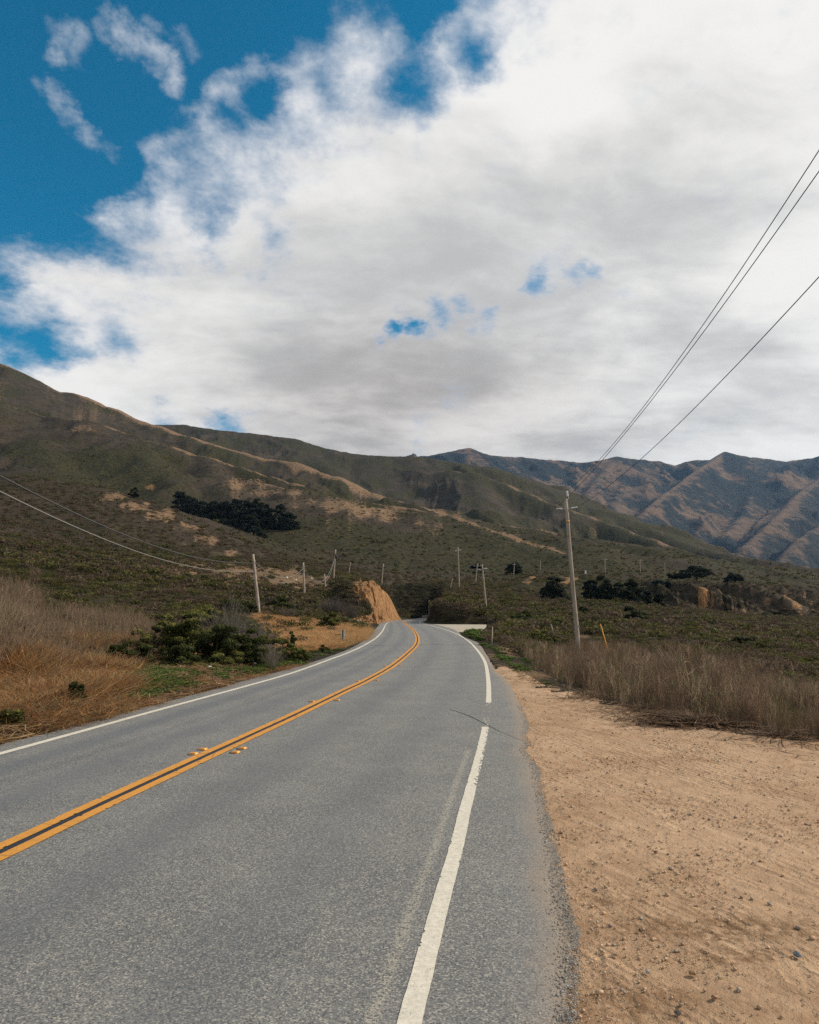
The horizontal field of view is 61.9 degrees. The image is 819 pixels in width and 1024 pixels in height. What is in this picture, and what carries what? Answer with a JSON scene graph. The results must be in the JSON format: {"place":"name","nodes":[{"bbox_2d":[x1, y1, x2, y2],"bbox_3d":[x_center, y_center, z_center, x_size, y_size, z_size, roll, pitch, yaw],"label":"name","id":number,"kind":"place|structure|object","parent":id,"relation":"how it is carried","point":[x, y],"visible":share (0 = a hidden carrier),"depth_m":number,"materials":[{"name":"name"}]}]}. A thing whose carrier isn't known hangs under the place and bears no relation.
{"place":"outdoors","nodes":[
{"label":"outdoors","id":0,"kind":"place"},
{"bbox_2d":[0,618,581,1023],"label":"road","id":1,"kind":"structure","parent":0,"point":[326,858],"depth_m":5.17,"materials":[{"name":"grey asphalt"}]},
{"bbox_2d":[0,364,818,743],"bbox_3d":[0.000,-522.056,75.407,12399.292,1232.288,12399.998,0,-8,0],"label":"terrain","id":2,"kind":"structure","parent":0,"point":[732,510],"depth_m":753.01,"materials":[{"name":"green plant"}]},
{"bbox_2d":[0,708,25,727],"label":"bush","id":3,"kind":"object","parent":2,"relation":"on","point":[14,715],"visible":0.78,"depth_m":10.60,"materials":[{"name":"green plant"}]},
{"bbox_2d":[67,681,87,701],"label":"bush","id":4,"kind":"object","parent":2,"relation":"on","point":[81,688],"visible":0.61,"depth_m":12.62,"materials":[{"name":"green plant"}]},
{"bbox_2d":[0,567,168,675],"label":"dead brush","id":5,"kind":"object","parent":2,"relation":"on","point":[14,612],"visible":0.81,"depth_m":21.93,"materials":[{"name":"brown plant"}]},
{"bbox_2d":[106,642,137,661],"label":"bush","id":6,"kind":"object","parent":2,"relation":"on","point":[114,647],"visible":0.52,"depth_m":18.59,"materials":[{"name":"green plant"}]},
{"bbox_2d":[127,487,140,497],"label":"bush","id":7,"kind":"object","parent":2,"relation":"on","point":[135,494],"visible":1,"depth_m":265.08,"materials":[{"name":"green plant"}]},
{"bbox_2d":[121,628,156,654],"bbox_3d":[-8.598,4.191,21.623,1.182,1.014,1.007,2,-8,-12],"label":"bush","id":8,"kind":"object","parent":2,"relation":"on","point":[146,637],"visible":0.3,"depth_m":21.49,"materials":[{"name":"green plant"}]},
{"bbox_2d":[131,642,155,662],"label":"bush","id":9,"kind":"object","parent":2,"relation":"on","point":[144,651],"visible":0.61,"depth_m":19.59,"materials":[{"name":"green plant"}]},
{"bbox_2d":[148,613,174,621],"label":"bush","id":10,"kind":"object","parent":2,"relation":"on","point":[160,616],"visible":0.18,"depth_m":33.26,"materials":[{"name":"green plant"}]},
{"bbox_2d":[141,620,183,652],"bbox_3d":[-8.177,4.208,22.592,1.711,1.241,1.590,4,-9,-26],"label":"bush","id":11,"kind":"object","parent":2,"relation":"on","point":[156,628],"visible":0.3,"depth_m":22.45,"materials":[{"name":"green plant"}]},
{"bbox_2d":[170,491,187,513],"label":"conifer","id":12,"kind":"object","parent":2,"relation":"on","point":[179,497],"visible":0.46,"depth_m":434.24,"materials":[{"name":"green plant"}]},
{"bbox_2d":[158,643,200,665],"bbox_3d":[-6.722,4.264,20.060,1.234,0.824,0.921,0,-8,0],"label":"bush","id":13,"kind":"object","parent":2,"relation":"on","point":[178,654],"visible":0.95,"depth_m":19.99,"materials":[{"name":"green plant"}]},
{"bbox_2d":[155,618,214,659],"bbox_3d":[-7.156,4.171,22.175,2.135,1.477,1.649,0,-8,0],"label":"bush","id":14,"kind":"object","parent":2,"relation":"on","point":[188,628],"visible":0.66,"depth_m":21.90,"materials":[{"name":"green plant"}]},
{"bbox_2d":[176,496,198,514],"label":"conifer","id":15,"kind":"object","parent":2,"relation":"on","point":[188,505],"visible":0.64,"depth_m":427.39,"materials":[{"name":"green plant"}]},
{"bbox_2d":[167,609,210,619],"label":"bush","id":16,"kind":"object","parent":2,"relation":"on","point":[190,613],"visible":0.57,"depth_m":35.17,"materials":[{"name":"green plant"}]},
{"bbox_2d":[0,610,380,745],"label":"dry grass","id":17,"kind":"structure","parent":2,"relation":"on","point":[36,684],"depth_m":14.88,"materials":[{"name":"brown plant"}]},
{"bbox_2d":[190,501,211,517],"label":"conifer","id":18,"kind":"object","parent":2,"relation":"on","point":[199,505],"visible":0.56,"depth_m":422.49,"materials":[{"name":"green plant"}]},
{"bbox_2d":[198,500,221,521],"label":"conifer","id":19,"kind":"object","parent":2,"relation":"on","point":[209,507],"visible":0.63,"depth_m":415.90,"materials":[{"name":"green plant"}]},
{"bbox_2d":[192,604,230,621],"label":"bush","id":20,"kind":"object","parent":2,"relation":"on","point":[209,608],"visible":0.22,"depth_m":43.90,"materials":[{"name":"green plant"}]},
{"bbox_2d":[194,624,242,664],"bbox_3d":[-6.035,4.229,21.603,1.626,1.412,1.531,0,-8,0],"label":"bush","id":21,"kind":"object","parent":2,"relation":"on","point":[220,638],"visible":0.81,"depth_m":21.44,"materials":[{"name":"green plant"}]},
{"bbox_2d":[198,612,239,627],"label":"bush","id":22,"kind":"object","parent":2,"relation":"on","point":[207,621],"visible":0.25,"depth_m":32.18,"materials":[{"name":"green plant"}]},
{"bbox_2d":[211,500,233,524],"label":"conifer","id":23,"kind":"object","parent":2,"relation":"on","point":[220,506],"visible":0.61,"depth_m":412.22,"materials":[{"name":"green plant"}]},
{"bbox_2d":[205,648,244,665],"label":"bush","id":24,"kind":"object","parent":2,"relation":"on","point":[221,656],"visible":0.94,"depth_m":20.93,"materials":[{"name":"green plant"}]},
{"bbox_2d":[196,596,259,635],"bbox_3d":[-7.119,4.242,26.617,2.761,2.330,2.007,0,-8,0],"label":"bare bush","id":25,"kind":"object","parent":2,"relation":"on","point":[233,623],"visible":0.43,"depth_m":26.54,"materials":[{"name":"grey plant"}]},
{"bbox_2d":[222,498,243,526],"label":"conifer","id":26,"kind":"object","parent":2,"relation":"on","point":[231,507],"visible":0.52,"depth_m":408.05,"materials":[{"name":"green plant"}]},
{"bbox_2d":[218,599,258,614],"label":"bush","id":27,"kind":"object","parent":2,"relation":"on","point":[251,606],"visible":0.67,"depth_m":58.93,"materials":[{"name":"green plant"}]},
{"bbox_2d":[229,498,257,525],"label":"conifer","id":28,"kind":"object","parent":2,"relation":"on","point":[243,506],"visible":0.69,"depth_m":400.41,"materials":[{"name":"green plant"}]},
{"bbox_2d":[230,628,268,665],"bbox_3d":[-5.370,4.426,22.127,1.706,1.333,1.402,0,-8,0],"label":"bush","id":29,"kind":"object","parent":2,"relation":"on","point":[245,648],"visible":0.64,"depth_m":21.74,"materials":[{"name":"green plant"}]},
{"bbox_2d":[238,619,264,636],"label":"bush","id":30,"kind":"object","parent":2,"relation":"on","point":[254,625],"visible":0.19,"depth_m":33.43,"materials":[{"name":"green plant"}]},
{"bbox_2d":[239,514,265,534],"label":"conifer","id":31,"kind":"object","parent":2,"relation":"on","point":[251,523],"visible":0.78,"depth_m":380.32,"materials":[{"name":"green plant"}]},
{"bbox_2d":[241,498,269,529],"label":"conifer","id":32,"kind":"object","parent":2,"relation":"on","point":[255,507],"visible":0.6,"depth_m":400.41,"materials":[{"name":"green plant"}]},
{"bbox_2d":[252,554,259,613],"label":"utility pole","id":33,"kind":"object","parent":2,"relation":"on","point":[256,584],"visible":0.91,"depth_m":74.51,"materials":[{"name":"grey wood"}]},
{"bbox_2d":[0,475,236,562],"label":"telephone cable","id":34,"kind":"object","parent":33,"relation":"attached to","point":[96,522],"visible":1,"depth_m":24.64,"materials":[{"name":"black rubber"}]},
{"bbox_2d":[0,491,253,571],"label":"telephone cable","id":35,"kind":"object","parent":33,"relation":"attached to","point":[103,538],"visible":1,"depth_m":25.11,"materials":[{"name":"black rubber"}]},
{"bbox_2d":[256,572,299,582],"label":"telephone cable","id":36,"kind":"object","parent":33,"relation":"attached to","point":[277,581],"visible":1,"depth_m":92.80,"materials":[{"name":"plastic"}]},
{"bbox_2d":[255,562,302,578],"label":"telephone cable","id":37,"kind":"object","parent":33,"relation":"attached to","point":[276,576],"visible":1,"depth_m":89.52,"materials":[{"name":"plastic"}]},
{"bbox_2d":[254,531,266,537],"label":"bush","id":38,"kind":"object","parent":2,"relation":"on","point":[261,534],"visible":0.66,"depth_m":301.26,"materials":[{"name":"green plant"}]},
{"bbox_2d":[244,619,282,648],"bbox_3d":[-5.520,4.639,25.565,1.694,1.706,1.517,0,-8,0],"label":"bare bush","id":39,"kind":"object","parent":2,"relation":"on","point":[261,634],"visible":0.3,"depth_m":25.59,"materials":[{"name":"grey plant"}]},
{"bbox_2d":[256,504,275,528],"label":"conifer","id":40,"kind":"object","parent":2,"relation":"on","point":[267,514],"visible":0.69,"depth_m":401.52,"materials":[{"name":"green plant"}]},
{"bbox_2d":[251,635,286,660],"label":"bush","id":41,"kind":"object","parent":2,"relation":"on","point":[274,640],"visible":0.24,"depth_m":23.39,"materials":[{"name":"green plant"}]},
{"bbox_2d":[258,640,288,667],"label":"bare bush","id":42,"kind":"object","parent":2,"relation":"on","point":[270,658],"visible":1,"depth_m":21.52,"materials":[{"name":"grey plant"}]},
{"bbox_2d":[266,504,291,528],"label":"conifer","id":43,"kind":"object","parent":2,"relation":"on","point":[280,512],"visible":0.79,"depth_m":399.33,"materials":[{"name":"green plant"}]},
{"bbox_2d":[265,595,294,608],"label":"bush","id":44,"kind":"object","parent":2,"relation":"on","point":[280,601],"visible":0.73,"depth_m":80.77,"materials":[{"name":"green plant"}]},
{"bbox_2d":[275,512,300,529],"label":"conifer","id":45,"kind":"object","parent":2,"relation":"on","point":[290,518],"visible":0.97,"depth_m":394.61,"materials":[{"name":"green plant"}]},
{"bbox_2d":[274,638,302,660],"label":"bush","id":46,"kind":"object","parent":2,"relation":"on","point":[294,650],"visible":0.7,"depth_m":24.03,"materials":[{"name":"green plant"}]},
{"bbox_2d":[279,607,300,616],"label":"bare bush","id":47,"kind":"object","parent":2,"relation":"on","point":[287,612],"visible":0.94,"depth_m":69.11,"materials":[{"name":"grey plant"}]},
{"bbox_2d":[286,631,297,647],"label":"bush","id":48,"kind":"object","parent":2,"relation":"on","point":[293,639],"visible":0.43,"depth_m":30.45,"materials":[{"name":"green plant"}]},
{"bbox_2d":[294,648,309,661],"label":"bush","id":49,"kind":"object","parent":2,"relation":"on","point":[305,655],"visible":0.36,"depth_m":24.42,"materials":[{"name":"green plant"}]},
{"bbox_2d":[303,562,304,592],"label":"utility pole","id":50,"kind":"object","parent":2,"relation":"on","point":[303,579],"visible":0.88,"depth_m":117.41,"materials":[{"name":"grey wood"}]},
{"bbox_2d":[318,644,329,651],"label":"bush","id":51,"kind":"object","parent":2,"relation":"on","point":[321,649],"visible":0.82,"depth_m":30.36,"materials":[{"name":"green plant"}]},
{"bbox_2d":[316,612,339,626],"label":"bush","id":52,"kind":"object","parent":2,"relation":"on","point":[326,619],"visible":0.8,"depth_m":57.13,"materials":[{"name":"green plant"}]},
{"bbox_2d":[315,593,350,613],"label":"bare bush","id":53,"kind":"object","parent":2,"relation":"on","point":[336,608],"visible":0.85,"depth_m":82.94,"materials":[{"name":"grey plant"}]},
{"bbox_2d":[333,549,336,577],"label":"utility pole","id":54,"kind":"object","parent":2,"relation":"on","point":[335,557],"visible":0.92,"depth_m":154.79,"materials":[{"name":"grey wood"}]},
{"bbox_2d":[344,603,358,618],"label":"bare bush","id":55,"kind":"object","parent":2,"relation":"on","point":[354,611],"visible":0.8,"depth_m":86.97,"materials":[{"name":"grey plant"}]},
{"bbox_2d":[0,475,818,698],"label":"scrub","id":56,"kind":"object","parent":2,"relation":"on","point":[793,638],"visible":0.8,"depth_m":95.45,"materials":[{"name":"green plant"}]},
{"bbox_2d":[0,402,818,586],"bbox_3d":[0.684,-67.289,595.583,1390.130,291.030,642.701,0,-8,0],"label":"hillside brush","id":57,"kind":"object","parent":2,"relation":"on","point":[579,571],"visible":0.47,"depth_m":382.32,"materials":[{"name":"green plant"}]},
{"bbox_2d":[0,657,818,760],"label":"straw","id":58,"kind":"object","parent":2,"relation":"on","point":[684,720],"visible":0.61,"depth_m":11.43,"materials":[{"name":"brown plant"}]},
{"bbox_2d":[10,628,816,738],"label":"green weeds","id":59,"kind":"object","parent":2,"relation":"on","point":[470,633],"visible":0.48,"depth_m":19.12,"materials":[{"name":"green plant"}]},
{"bbox_2d":[455,547,459,586],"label":"utility pole","id":60,"kind":"object","parent":2,"relation":"on","point":[458,568],"visible":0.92,"depth_m":169.53,"materials":[{"name":"grey wood"}]},
{"bbox_2d":[434,624,485,631],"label":"gravel apron","id":61,"kind":"object","parent":2,"relation":"on","point":[460,627],"visible":0.56,"depth_m":80.55,"materials":[{"name":"beige gravel"}]},
{"bbox_2d":[470,564,484,568],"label":"cypress","id":62,"kind":"object","parent":2,"relation":"on","point":[475,566],"visible":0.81,"depth_m":328.40,"materials":[{"name":"green plant"}]},
{"bbox_2d":[478,564,486,606],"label":"utility pole","id":63,"kind":"object","parent":2,"relation":"on","point":[484,584],"visible":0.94,"depth_m":114.33,"materials":[{"name":"grey wood"}]},
{"bbox_2d":[504,562,522,574],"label":"cypress","id":64,"kind":"object","parent":2,"relation":"on","point":[517,569],"visible":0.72,"depth_m":307.56,"materials":[{"name":"green plant"}]},
{"bbox_2d":[508,613,529,619],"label":"bush","id":65,"kind":"object","parent":2,"relation":"on","point":[521,616],"visible":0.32,"depth_m":82.77,"materials":[{"name":"green plant"}]},
{"bbox_2d":[517,610,532,618],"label":"bush","id":66,"kind":"object","parent":2,"relation":"on","point":[527,613],"visible":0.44,"depth_m":90.79,"materials":[{"name":"green plant"}]},
{"bbox_2d":[527,629,547,640],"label":"bush","id":67,"kind":"object","parent":2,"relation":"on","point":[542,636],"visible":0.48,"depth_m":48.96,"materials":[{"name":"green plant"}]},
{"bbox_2d":[546,637,561,645],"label":"bush","id":68,"kind":"object","parent":2,"relation":"on","point":[553,640],"visible":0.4,"depth_m":46.15,"materials":[{"name":"green plant"}]},
{"bbox_2d":[539,576,569,598],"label":"cypress","id":69,"kind":"object","parent":2,"relation":"on","point":[553,588],"visible":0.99,"depth_m":176.03,"materials":[{"name":"green plant"}]},
{"bbox_2d":[299,577,818,624],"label":"bank brush","id":70,"kind":"object","parent":2,"relation":"on","point":[343,590],"visible":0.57,"depth_m":139.84,"materials":[{"name":"green plant"}]},
{"bbox_2d":[556,491,579,646],"bbox_3d":[9.304,3.926,39.830,1.253,10.460,0.294,0,-8,0],"label":"utility pole","id":71,"kind":"object","parent":2,"relation":"on","point":[573,596],"visible":0.96,"depth_m":39.83,"materials":[{"name":"grey wood"}]},
{"bbox_2d":[556,171,818,507],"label":"power line","id":72,"kind":"object","parent":71,"relation":"attached to","point":[714,316],"visible":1,"depth_m":18.57,"materials":[{"name":"metal"}]},
{"bbox_2d":[568,150,818,489],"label":"power line","id":73,"kind":"object","parent":71,"relation":"attached to","point":[722,296],"visible":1,"depth_m":18.49,"materials":[{"name":"metal"}]},
{"bbox_2d":[578,277,818,506],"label":"power line","id":74,"kind":"object","parent":71,"relation":"attached to","point":[722,379],"visible":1,"depth_m":18.22,"materials":[{"name":"metal"}]},
{"bbox_2d":[578,606,589,612],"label":"bush","id":75,"kind":"object","parent":2,"relation":"on","point":[583,609],"visible":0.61,"depth_m":116.50,"materials":[{"name":"green plant"}]},
{"bbox_2d":[581,579,601,598],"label":"cypress","id":76,"kind":"object","parent":2,"relation":"on","point":[588,586],"visible":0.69,"depth_m":177.74,"materials":[{"name":"green plant"}]},
{"bbox_2d":[589,575,616,600],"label":"cypress","id":77,"kind":"object","parent":2,"relation":"on","point":[603,593],"visible":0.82,"depth_m":175.45,"materials":[{"name":"green plant"}]},
{"bbox_2d":[605,582,622,595],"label":"cypress","id":78,"kind":"object","parent":2,"relation":"on","point":[618,585],"visible":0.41,"depth_m":176.04,"materials":[{"name":"green plant"}]},
{"bbox_2d":[613,588,637,602],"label":"cypress","id":79,"kind":"object","parent":2,"relation":"on","point":[631,596],"visible":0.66,"depth_m":165.79,"materials":[{"name":"green plant"}]},
{"bbox_2d":[624,605,637,612],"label":"bush","id":80,"kind":"object","parent":2,"relation":"on","point":[628,608],"visible":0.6,"depth_m":128.26,"materials":[{"name":"green plant"}]},
{"bbox_2d":[622,578,646,604],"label":"cypress","id":81,"kind":"object","parent":2,"relation":"on","point":[634,584],"visible":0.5,"depth_m":173.98,"materials":[{"name":"green plant"}]},
{"bbox_2d":[623,610,649,619],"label":"bush","id":82,"kind":"object","parent":2,"relation":"on","point":[634,613],"visible":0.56,"depth_m":103.16,"materials":[{"name":"green plant"}]},
{"bbox_2d":[638,589,653,604],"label":"cypress","id":83,"kind":"object","parent":2,"relation":"on","point":[647,600],"visible":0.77,"depth_m":175.67,"materials":[{"name":"green plant"}]},
{"bbox_2d":[652,593,666,605],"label":"cypress","id":84,"kind":"object","parent":2,"relation":"on","point":[658,598],"visible":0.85,"depth_m":182.72,"materials":[{"name":"green plant"}]},
{"bbox_2d":[651,580,671,587],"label":"cypress","id":85,"kind":"object","parent":2,"relation":"on","point":[668,584],"visible":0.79,"depth_m":242.71,"materials":[{"name":"green plant"}]},
{"bbox_2d":[506,633,818,740],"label":"dry weeds","id":86,"kind":"object","parent":2,"relation":"on","point":[631,673],"visible":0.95,"depth_m":15.05,"materials":[{"name":"brown plant"}]},
{"bbox_2d":[667,573,684,579],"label":"cypress","id":87,"kind":"object","parent":2,"relation":"on","point":[675,576],"visible":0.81,"depth_m":270.43,"materials":[{"name":"green plant"}]},
{"bbox_2d":[677,565,714,581],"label":"cypress","id":88,"kind":"object","parent":2,"relation":"on","point":[699,572],"visible":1,"depth_m":267.13,"materials":[{"name":"green plant"}]},
{"bbox_2d":[723,572,744,583],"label":"cypress","id":89,"kind":"object","parent":2,"relation":"on","point":[734,577],"visible":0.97,"depth_m":272.95,"materials":[{"name":"green plant"}]},
{"bbox_2d":[722,636,764,647],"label":"bush","id":90,"kind":"object","parent":2,"relation":"on","point":[744,640],"visible":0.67,"depth_m":60.75,"materials":[{"name":"green plant"}]},
{"bbox_2d":[774,672,801,682],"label":"bush","id":91,"kind":"object","parent":2,"relation":"on","point":[790,674],"visible":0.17,"depth_m":29.05,"materials":[{"name":"green plant"}]},
{"bbox_2d":[792,657,818,665],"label":"bush","id":92,"kind":"object","parent":2,"relation":"on","point":[804,659],"visible":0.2,"depth_m":39.10,"materials":[{"name":"green plant"}]},
{"bbox_2d":[0,0,818,464],"label":"sky","id":93,"kind":"structure","parent":0,"point":[402,228],"materials":[{"name":"white"}]},
{"bbox_2d":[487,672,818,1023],"bbox_3d":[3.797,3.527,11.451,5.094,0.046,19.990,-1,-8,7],"label":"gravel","id":94,"kind":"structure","parent":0,"point":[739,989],"depth_m":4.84,"materials":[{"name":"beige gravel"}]},
{"bbox_2d":[494,666,818,1023],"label":"dirt lot","id":95,"kind":"structure","parent":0,"point":[747,998],"depth_m":5.11,"materials":[{"name":"beige soil"}]},
{"bbox_2d":[689,970,696,974],"bbox_3d":[1.462,2.380,3.524,0.040,0.020,0.030,-4,-9,26],"label":"stone","id":96,"kind":"object","parent":95,"relation":"on","point":[692,972],"visible":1,"depth_m":3.52,"materials":[{"name":"beige stone"}]},
{"bbox_2d":[711,994,717,999],"bbox_3d":[1.478,2.344,3.301,0.037,0.022,0.030,7,-11,-39],"label":"stone","id":97,"kind":"object","parent":95,"relation":"on","point":[714,996],"visible":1,"depth_m":3.29,"materials":[{"name":"beige stone"}]},
{"bbox_2d":[793,951,801,956],"bbox_3d":[2.112,2.407,3.716,0.037,0.027,0.055,3,-9,-20],"label":"stone","id":98,"kind":"object","parent":95,"relation":"on","point":[796,954],"visible":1,"depth_m":3.71,"materials":[{"name":"stone"}]}
]}

